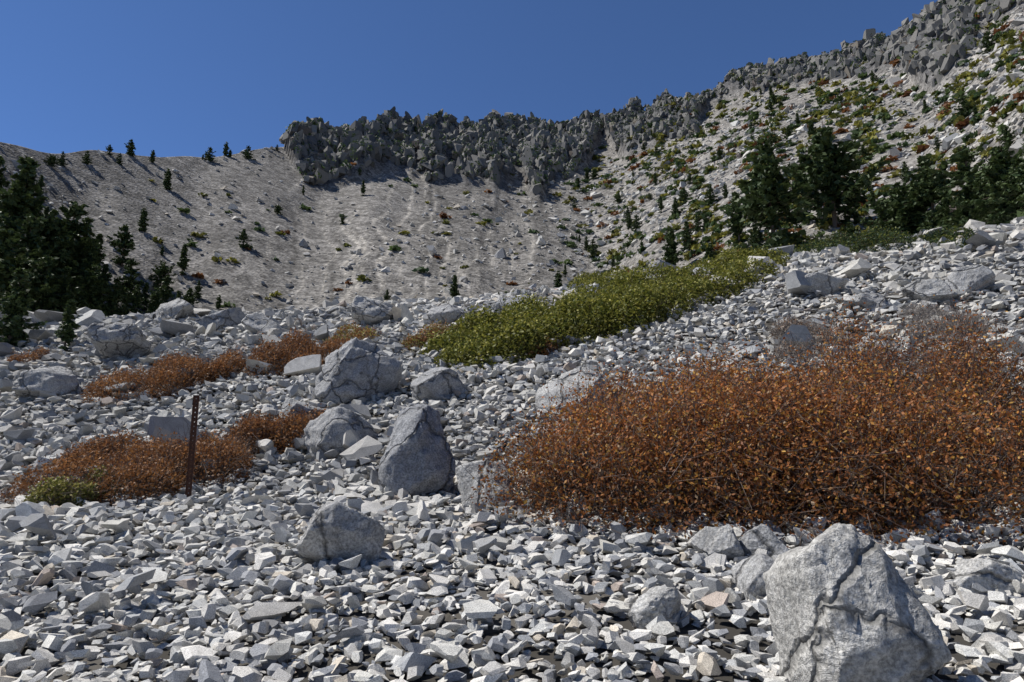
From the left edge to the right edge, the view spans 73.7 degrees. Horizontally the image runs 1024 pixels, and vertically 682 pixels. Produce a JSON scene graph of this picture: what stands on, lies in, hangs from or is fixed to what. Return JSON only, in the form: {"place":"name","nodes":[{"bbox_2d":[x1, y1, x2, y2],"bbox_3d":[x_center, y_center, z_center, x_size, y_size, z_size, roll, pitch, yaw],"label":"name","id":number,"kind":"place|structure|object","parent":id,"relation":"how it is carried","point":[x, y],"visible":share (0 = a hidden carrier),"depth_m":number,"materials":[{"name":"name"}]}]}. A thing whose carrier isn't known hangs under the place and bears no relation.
{"place":"outdoors","nodes":[
{"label":"outdoors","id":0,"kind":"place"},
{"bbox_2d":[0,0,937,156],"label":"sky","id":1,"kind":"structure","parent":0,"point":[173,78],"materials":[{"name":"blue"}]},
{"bbox_2d":[0,0,1023,681],"bbox_3d":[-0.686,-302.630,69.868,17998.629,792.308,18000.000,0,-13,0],"label":"ground terrain","id":2,"kind":"structure","parent":0,"point":[376,202],"depth_m":290.78,"materials":[{"name":"grey gravel"}]},
{"bbox_2d":[0,155,10,217],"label":"tree","id":3,"kind":"object","parent":2,"relation":"on","point":[3,183],"visible":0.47,"depth_m":196.85,"materials":[{"name":"green plant"}]},
{"bbox_2d":[0,228,37,298],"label":"tree","id":4,"kind":"object","parent":2,"relation":"on","point":[7,257],"visible":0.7,"depth_m":152.99,"materials":[{"name":"green plant"}]},
{"bbox_2d":[0,155,48,265],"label":"tree","id":5,"kind":"object","parent":2,"relation":"on","point":[19,199],"visible":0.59,"depth_m":183.05,"materials":[{"name":"green plant"}]},
{"bbox_2d":[0,266,48,346],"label":"tree","id":6,"kind":"object","parent":2,"relation":"on","point":[15,308],"visible":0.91,"depth_m":24.18,"materials":[{"name":"green plant"}]},
{"bbox_2d":[4,214,58,292],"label":"tree","id":7,"kind":"object","parent":2,"relation":"on","point":[31,240],"visible":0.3,"depth_m":171.28,"materials":[{"name":"green plant"}]},
{"bbox_2d":[23,260,42,311],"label":"tree","id":8,"kind":"object","parent":2,"relation":"on","point":[34,263],"visible":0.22,"depth_m":161.94,"materials":[{"name":"green plant"}]},
{"bbox_2d":[34,174,46,195],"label":"conifer tree","id":9,"kind":"object","parent":2,"relation":"on","point":[41,183],"visible":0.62,"depth_m":235.50,"materials":[{"name":"green plant"}]},
{"bbox_2d":[26,255,73,311],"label":"tree","id":10,"kind":"object","parent":2,"relation":"on","point":[47,290],"visible":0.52,"depth_m":163.29,"materials":[{"name":"green plant"}]},
{"bbox_2d":[43,154,60,166],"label":"conifer tree","id":11,"kind":"object","parent":2,"relation":"on","point":[52,160],"visible":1,"depth_m":262.07,"materials":[{"name":"green plant"}]},
{"bbox_2d":[23,205,88,268],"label":"tree","id":12,"kind":"object","parent":2,"relation":"on","point":[51,224],"visible":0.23,"depth_m":186.48,"materials":[{"name":"green plant"}]},
{"bbox_2d":[42,226,80,299],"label":"tree","id":13,"kind":"object","parent":2,"relation":"on","point":[65,257],"visible":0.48,"depth_m":180.03,"materials":[{"name":"green plant"}]},
{"bbox_2d":[57,151,67,165],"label":"conifer tree","id":14,"kind":"object","parent":2,"relation":"on","point":[62,161],"visible":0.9,"depth_m":270.55,"materials":[{"name":"green plant"}]},
{"bbox_2d":[49,266,79,314],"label":"tree","id":15,"kind":"object","parent":2,"relation":"on","point":[65,287],"visible":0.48,"depth_m":170.02,"materials":[{"name":"green plant"}]},
{"bbox_2d":[54,299,81,350],"bbox_3d":[-15.160,-0.513,23.314,0.759,1.893,0.743,0,-13,1],"label":"tree","id":16,"kind":"object","parent":2,"relation":"on","point":[66,334],"visible":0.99,"depth_m":23.22,"materials":[{"name":"green plant"}]},
{"bbox_2d":[42,200,100,285],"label":"tree","id":17,"kind":"object","parent":2,"relation":"on","point":[75,211],"visible":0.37,"depth_m":190.47,"materials":[{"name":"green plant"}]},
{"bbox_2d":[70,275,87,314],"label":"tree","id":18,"kind":"object","parent":2,"relation":"on","point":[79,283],"visible":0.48,"depth_m":174.34,"materials":[{"name":"green plant"}]},
{"bbox_2d":[72,217,100,263],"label":"tree","id":19,"kind":"object","parent":2,"relation":"on","point":[87,220],"visible":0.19,"depth_m":197.40,"materials":[{"name":"green plant"}]},
{"bbox_2d":[81,150,91,163],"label":"conifer tree","id":20,"kind":"object","parent":2,"relation":"on","point":[86,157],"visible":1,"depth_m":283.77,"materials":[{"name":"green plant"}]},
{"bbox_2d":[72,246,112,298],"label":"tree","id":21,"kind":"object","parent":2,"relation":"on","point":[92,257],"visible":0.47,"depth_m":187.19,"materials":[{"name":"green plant"}]},
{"bbox_2d":[82,264,107,310],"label":"tree","id":22,"kind":"object","parent":2,"relation":"on","point":[94,284],"visible":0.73,"depth_m":180.70,"materials":[{"name":"green plant"}]},
{"bbox_2d":[96,233,105,266],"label":"tree","id":23,"kind":"object","parent":2,"relation":"on","point":[101,248],"visible":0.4,"depth_m":206.73,"materials":[{"name":"green plant"}]},
{"bbox_2d":[100,263,111,297],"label":"tree","id":24,"kind":"object","parent":2,"relation":"on","point":[105,269],"visible":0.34,"depth_m":195.28,"materials":[{"name":"green plant"}]},
{"bbox_2d":[99,287,122,316],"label":"tree","id":25,"kind":"object","parent":2,"relation":"on","point":[107,298],"visible":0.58,"depth_m":183.47,"materials":[{"name":"green plant"}]},
{"bbox_2d":[105,277,131,314],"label":"tree","id":26,"kind":"object","parent":2,"relation":"on","point":[117,296],"visible":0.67,"depth_m":186.05,"materials":[{"name":"green plant"}]},
{"bbox_2d":[116,153,123,164],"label":"conifer tree","id":27,"kind":"object","parent":2,"relation":"on","point":[119,159],"visible":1,"depth_m":303.07,"materials":[{"name":"green plant"}]},
{"bbox_2d":[106,224,135,267],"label":"tree","id":28,"kind":"object","parent":2,"relation":"on","point":[126,242],"visible":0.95,"depth_m":220.39,"materials":[{"name":"green plant"}]},
{"bbox_2d":[119,292,131,315],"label":"tree","id":29,"kind":"object","parent":2,"relation":"on","point":[125,300],"visible":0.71,"depth_m":189.82,"materials":[{"name":"green plant"}]},
{"bbox_2d":[110,258,143,296],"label":"tree","id":30,"kind":"object","parent":2,"relation":"on","point":[128,284],"visible":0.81,"depth_m":203.91,"materials":[{"name":"green plant"}]},
{"bbox_2d":[124,139,135,155],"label":"tree","id":31,"kind":"object","parent":2,"relation":"on","point":[130,144],"visible":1,"depth_m":320.95,"materials":[{"name":"green plant"}]},
{"bbox_2d":[128,284,144,313],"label":"tree","id":32,"kind":"object","parent":2,"relation":"on","point":[136,298],"visible":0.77,"depth_m":193.95,"materials":[{"name":"green plant"}]},
{"bbox_2d":[137,207,149,231],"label":"tree","id":33,"kind":"object","parent":2,"relation":"on","point":[142,224],"visible":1,"depth_m":254.97,"materials":[{"name":"green plant"}]},
{"bbox_2d":[141,282,150,310],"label":"tree","id":34,"kind":"object","parent":2,"relation":"on","point":[145,295],"visible":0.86,"depth_m":203.52,"materials":[{"name":"green plant"}]},
{"bbox_2d":[148,150,155,162],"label":"conifer tree","id":35,"kind":"object","parent":2,"relation":"on","point":[152,158],"visible":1,"depth_m":330.37,"materials":[{"name":"green plant"}]},
{"bbox_2d":[145,287,162,312],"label":"tree","id":36,"kind":"object","parent":2,"relation":"on","point":[153,304],"visible":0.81,"depth_m":199.89,"materials":[{"name":"green plant"}]},
{"bbox_2d":[148,260,175,289],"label":"tree","id":37,"kind":"object","parent":2,"relation":"on","point":[162,272],"visible":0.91,"depth_m":219.89,"materials":[{"name":"green plant"}]},
{"bbox_2d":[156,275,173,306],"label":"tree","id":38,"kind":"object","parent":2,"relation":"on","point":[165,292],"visible":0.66,"depth_m":207.58,"materials":[{"name":"green plant"}]},
{"bbox_2d":[163,168,172,189],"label":"tree","id":39,"kind":"object","parent":2,"relation":"on","point":[167,181],"visible":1,"depth_m":309.67,"materials":[{"name":"green plant"}]},
{"bbox_2d":[176,244,190,274],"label":"tree","id":40,"kind":"object","parent":2,"relation":"on","point":[183,263],"visible":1,"depth_m":237.98,"materials":[{"name":"green plant"}]},
{"bbox_2d":[181,288,200,305],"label":"tree","id":41,"kind":"object","parent":2,"relation":"on","point":[188,296],"visible":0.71,"depth_m":210.76,"materials":[{"name":"green plant"}]},
{"bbox_2d":[185,395,199,496],"bbox_3d":[-4.237,1.547,8.923,0.154,1.690,0.038,4,-12,-20],"label":"sign post","id":42,"kind":"object","parent":2,"relation":"on","point":[189,404],"visible":0.81,"depth_m":8.99,"materials":[{"name":"metal"}]},
{"bbox_2d":[194,281,203,298],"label":"tree","id":43,"kind":"object","parent":2,"relation":"on","point":[198,287],"visible":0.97,"depth_m":223.56,"materials":[{"name":"green plant"}]},
{"bbox_2d":[204,147,216,161],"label":"conifer tree","id":44,"kind":"object","parent":2,"relation":"on","point":[208,155],"visible":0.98,"depth_m":372.69,"materials":[{"name":"green plant"}]},
{"bbox_2d":[215,295,223,309],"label":"tree","id":45,"kind":"object","parent":2,"relation":"on","point":[218,303],"visible":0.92,"depth_m":218.02,"materials":[{"name":"green plant"}]},
{"bbox_2d":[223,142,229,155],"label":"conifer tree","id":46,"kind":"object","parent":2,"relation":"on","point":[225,151],"visible":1,"depth_m":390.99,"materials":[{"name":"green plant"}]},
{"bbox_2d":[235,229,251,246],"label":"conifer tree","id":47,"kind":"object","parent":2,"relation":"on","point":[243,236],"visible":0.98,"depth_m":276.62,"materials":[{"name":"green plant"}]},
{"bbox_2d":[242,145,255,159],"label":"conifer tree","id":48,"kind":"object","parent":2,"relation":"on","point":[246,153],"visible":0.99,"depth_m":398.06,"materials":[{"name":"green plant"}]},
{"bbox_2d":[273,204,283,214],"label":"slope tree","id":49,"kind":"object","parent":2,"relation":"on","point":[278,209],"visible":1,"depth_m":331.77,"materials":[{"name":"green plant"}]},
{"bbox_2d":[360,180,366,195],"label":"conifer tree","id":50,"kind":"object","parent":2,"relation":"on","point":[363,190],"visible":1,"depth_m":388.39,"materials":[{"name":"green plant"}]},
{"bbox_2d":[448,274,459,297],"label":"tree","id":51,"kind":"object","parent":2,"relation":"on","point":[454,291],"visible":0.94,"depth_m":239.03,"materials":[{"name":"green plant"}]},
{"bbox_2d":[0,223,1023,550],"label":"shrub","id":52,"kind":"object","parent":2,"relation":"on","point":[580,317],"depth_m":7.30,"materials":[{"name":"brown plant"}]},
{"bbox_2d":[0,216,1023,681],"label":"talus rocks","id":53,"kind":"object","parent":2,"relation":"on","point":[64,544],"visible":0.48,"depth_m":5.95,"materials":[{"name":"grey stone"}]},
{"bbox_2d":[0,6,1023,309],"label":"scree blocks","id":54,"kind":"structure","parent":2,"relation":"on","point":[952,140],"depth_m":306.61,"materials":[{"name":"grey stone"}]},
{"bbox_2d":[11,265,1023,681],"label":"boulders","id":55,"kind":"object","parent":2,"relation":"on","point":[843,603],"visible":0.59,"depth_m":5.23,"materials":[{"name":"grey stone"}]},
{"bbox_2d":[553,270,562,287],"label":"conifer tree","id":56,"kind":"object","parent":2,"relation":"on","point":[558,281],"visible":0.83,"depth_m":268.41,"materials":[{"name":"green plant"}]},
{"bbox_2d":[148,0,1023,307],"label":"slope shrubs","id":57,"kind":"object","parent":2,"relation":"on","point":[874,148],"visible":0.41,"depth_m":302.99,"materials":[{"name":"green plant"}]},
{"bbox_2d":[582,236,589,249],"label":"tree","id":58,"kind":"object","parent":2,"relation":"on","point":[586,243],"visible":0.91,"depth_m":347.19,"materials":[{"name":"green plant"}]},
{"bbox_2d":[587,239,598,257],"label":"conifer tree","id":59,"kind":"object","parent":2,"relation":"on","point":[592,250],"visible":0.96,"depth_m":331.57,"materials":[{"name":"green plant"}]},
{"bbox_2d":[589,168,599,178],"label":"conifer tree","id":60,"kind":"object","parent":2,"relation":"on","point":[594,173],"visible":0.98,"depth_m":507.99,"materials":[{"name":"green plant"}]},
{"bbox_2d":[613,193,624,203],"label":"conifer tree","id":61,"kind":"object","parent":2,"relation":"on","point":[618,200],"visible":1,"depth_m":420.10,"materials":[{"name":"green plant"}]},
{"bbox_2d":[625,214,631,228],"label":"tree","id":62,"kind":"object","parent":2,"relation":"on","point":[628,220],"visible":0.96,"depth_m":348.19,"materials":[{"name":"green plant"}]},
{"bbox_2d":[630,214,642,231],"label":"conifer tree","id":63,"kind":"object","parent":2,"relation":"on","point":[636,226],"visible":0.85,"depth_m":328.56,"materials":[{"name":"green plant"}]},
{"bbox_2d":[279,0,1022,194],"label":"crag rocks","id":64,"kind":"object","parent":2,"relation":"on","point":[927,56],"visible":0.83,"depth_m":480.38,"materials":[{"name":"grey stone"}]},
{"bbox_2d":[282,0,1016,186],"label":"crag shrubs","id":65,"kind":"object","parent":64,"relation":"on","point":[554,151],"visible":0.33,"depth_m":496.96,"materials":[{"name":"green plant"}]},
{"bbox_2d":[657,196,664,212],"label":"tree","id":66,"kind":"object","parent":2,"relation":"on","point":[661,205],"visible":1,"depth_m":322.07,"materials":[{"name":"green plant"}]},
{"bbox_2d":[661,227,682,265],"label":"tree","id":67,"kind":"object","parent":2,"relation":"on","point":[670,255],"visible":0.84,"depth_m":214.26,"materials":[{"name":"green plant"}]},
{"bbox_2d":[670,197,681,215],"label":"conifer tree","id":68,"kind":"object","parent":2,"relation":"on","point":[675,205],"visible":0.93,"depth_m":300.44,"materials":[{"name":"green plant"}]},
{"bbox_2d":[678,187,691,204],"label":"conifer tree","id":69,"kind":"object","parent":2,"relation":"on","point":[683,194],"visible":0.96,"depth_m":313.94,"materials":[{"name":"green plant"}]},
{"bbox_2d":[676,221,696,251],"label":"tree","id":70,"kind":"object","parent":2,"relation":"on","point":[689,240],"visible":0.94,"depth_m":231.67,"materials":[{"name":"green plant"}]},
{"bbox_2d":[690,215,703,233],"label":"conifer tree","id":71,"kind":"object","parent":2,"relation":"on","point":[697,228],"visible":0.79,"depth_m":247.12,"materials":[{"name":"green plant"}]},
{"bbox_2d":[703,243,716,260],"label":"conifer tree","id":72,"kind":"object","parent":2,"relation":"on","point":[710,251],"visible":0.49,"depth_m":190.60,"materials":[{"name":"green plant"}]},
{"bbox_2d":[702,183,718,205],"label":"conifer tree","id":73,"kind":"object","parent":2,"relation":"on","point":[711,199],"visible":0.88,"depth_m":281.47,"materials":[{"name":"green plant"}]},
{"bbox_2d":[714,147,724,159],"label":"tree","id":74,"kind":"object","parent":2,"relation":"on","point":[719,152],"visible":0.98,"depth_m":373.14,"materials":[{"name":"green plant"}]},
{"bbox_2d":[722,183,728,198],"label":"tree","id":75,"kind":"object","parent":2,"relation":"on","point":[725,193],"visible":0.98,"depth_m":277.68,"materials":[{"name":"green plant"}]},
{"bbox_2d":[725,191,748,245],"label":"tree","id":76,"kind":"object","parent":2,"relation":"on","point":[736,226],"visible":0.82,"depth_m":196.64,"materials":[{"name":"green plant"}]},
{"bbox_2d":[741,225,764,245],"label":"conifer tree","id":77,"kind":"object","parent":2,"relation":"on","point":[756,236],"visible":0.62,"depth_m":166.44,"materials":[{"name":"green plant"}]},
{"bbox_2d":[767,133,777,149],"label":"tree","id":78,"kind":"object","parent":2,"relation":"on","point":[770,140],"visible":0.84,"depth_m":328.53,"materials":[{"name":"green plant"}]},
{"bbox_2d":[730,139,815,250],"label":"tree","id":79,"kind":"object","parent":2,"relation":"on","point":[763,196],"visible":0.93,"depth_m":157.99,"materials":[{"name":"green plant"}]},
{"bbox_2d":[784,125,795,136],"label":"tree","id":80,"kind":"object","parent":2,"relation":"on","point":[788,130],"visible":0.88,"depth_m":344.22,"materials":[{"name":"green plant"}]},
{"bbox_2d":[807,120,815,136],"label":"conifer tree","id":81,"kind":"object","parent":2,"relation":"on","point":[811,128],"visible":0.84,"depth_m":325.31,"materials":[{"name":"green plant"}]},
{"bbox_2d":[780,122,891,227],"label":"tree","id":82,"kind":"object","parent":2,"relation":"on","point":[827,165],"visible":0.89,"depth_m":176.40,"materials":[{"name":"green plant"}]},
{"bbox_2d":[846,222,859,236],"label":"tree","id":83,"kind":"object","parent":2,"relation":"on","point":[851,228],"visible":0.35,"depth_m":153.64,"materials":[{"name":"green plant"}]},
{"bbox_2d":[859,145,869,156],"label":"tree","id":84,"kind":"object","parent":2,"relation":"on","point":[863,150],"visible":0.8,"depth_m":258.67,"materials":[{"name":"green plant"}]},
{"bbox_2d":[862,174,873,191],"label":"slope tree","id":85,"kind":"object","parent":2,"relation":"on","point":[868,186],"visible":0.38,"depth_m":211.19,"materials":[{"name":"green plant"}]},
{"bbox_2d":[868,191,877,206],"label":"tree","id":86,"kind":"object","parent":2,"relation":"on","point":[872,194],"visible":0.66,"depth_m":186.15,"materials":[{"name":"green plant"}]},
{"bbox_2d":[873,213,887,231],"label":"tree","id":87,"kind":"object","parent":2,"relation":"on","point":[880,217],"visible":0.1,"depth_m":150.50,"materials":[{"name":"green plant"}]},
{"bbox_2d":[860,176,922,235],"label":"tree","id":88,"kind":"object","parent":2,"relation":"on","point":[898,217],"visible":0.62,"depth_m":145.18,"materials":[{"name":"green plant"}]},
{"bbox_2d":[899,161,909,181],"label":"tree","id":89,"kind":"object","parent":2,"relation":"on","point":[904,168],"visible":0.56,"depth_m":207.14,"materials":[{"name":"green plant"}]},
{"bbox_2d":[888,153,952,230],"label":"tree","id":90,"kind":"object","parent":2,"relation":"on","point":[929,182],"visible":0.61,"depth_m":139.51,"materials":[{"name":"green plant"}]},
{"bbox_2d":[902,180,938,235],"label":"tree","id":91,"kind":"object","parent":2,"relation":"on","point":[923,216],"visible":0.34,"depth_m":142.44,"materials":[{"name":"green plant"}]},
{"bbox_2d":[919,210,942,231],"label":"conifer tree","id":92,"kind":"object","parent":2,"relation":"on","point":[929,222],"visible":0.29,"depth_m":129.94,"materials":[{"name":"green plant"}]},
{"bbox_2d":[932,137,941,150],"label":"tree","id":93,"kind":"object","parent":2,"relation":"on","point":[937,144],"visible":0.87,"depth_m":216.84,"materials":[{"name":"green plant"}]},
{"bbox_2d":[927,184,958,228],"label":"tree","id":94,"kind":"object","parent":2,"relation":"on","point":[943,206],"visible":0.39,"depth_m":131.51,"materials":[{"name":"green plant"}]},
{"bbox_2d":[936,144,984,228],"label":"tree","id":95,"kind":"object","parent":2,"relation":"on","point":[967,156],"visible":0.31,"depth_m":115.32,"materials":[{"name":"green plant"}]},
{"bbox_2d":[951,95,971,121],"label":"conifer tree","id":96,"kind":"object","parent":2,"relation":"on","point":[965,108],"visible":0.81,"depth_m":217.94,"materials":[{"name":"green plant"}]},
{"bbox_2d":[958,178,983,221],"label":"tree","id":97,"kind":"object","parent":2,"relation":"on","point":[974,195],"visible":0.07,"depth_m":112.16,"materials":[{"name":"green plant"}]},
{"bbox_2d":[971,104,978,116],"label":"conifer tree","id":98,"kind":"object","parent":2,"relation":"on","point":[974,111],"visible":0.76,"depth_m":204.67,"materials":[{"name":"green plant"}]},
{"bbox_2d":[972,163,995,224],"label":"tree","id":99,"kind":"object","parent":2,"relation":"on","point":[983,197],"visible":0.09,"depth_m":106.87,"materials":[{"name":"green plant"}]},
{"bbox_2d":[951,137,1020,225],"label":"tree","id":100,"kind":"object","parent":2,"relation":"on","point":[1000,161],"visible":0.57,"depth_m":93.42,"materials":[{"name":"green plant"}]},
{"bbox_2d":[976,30,998,54],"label":"conifer tree","id":101,"kind":"object","parent":2,"relation":"on","point":[988,43],"visible":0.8,"depth_m":271.31,"materials":[{"name":"green plant"}]},
{"bbox_2d":[973,145,1020,225],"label":"tree","id":102,"kind":"object","parent":2,"relation":"on","point":[991,151],"visible":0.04,"depth_m":98.91,"materials":[{"name":"green plant"}]},
{"bbox_2d":[984,157,1023,224],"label":"tree","id":103,"kind":"object","parent":2,"relation":"on","point":[1011,184],"visible":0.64,"depth_m":85.82,"materials":[{"name":"green plant"}]},
{"bbox_2d":[997,126,1016,145],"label":"conifer tree","id":104,"kind":"object","parent":2,"relation":"on","point":[1007,133],"visible":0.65,"depth_m":139.25,"materials":[{"name":"green plant"}]},
{"bbox_2d":[1011,143,1023,214],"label":"tree","id":105,"kind":"object","parent":2,"relation":"on","point":[1019,174],"visible":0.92,"depth_m":72.97,"materials":[{"name":"green plant"}]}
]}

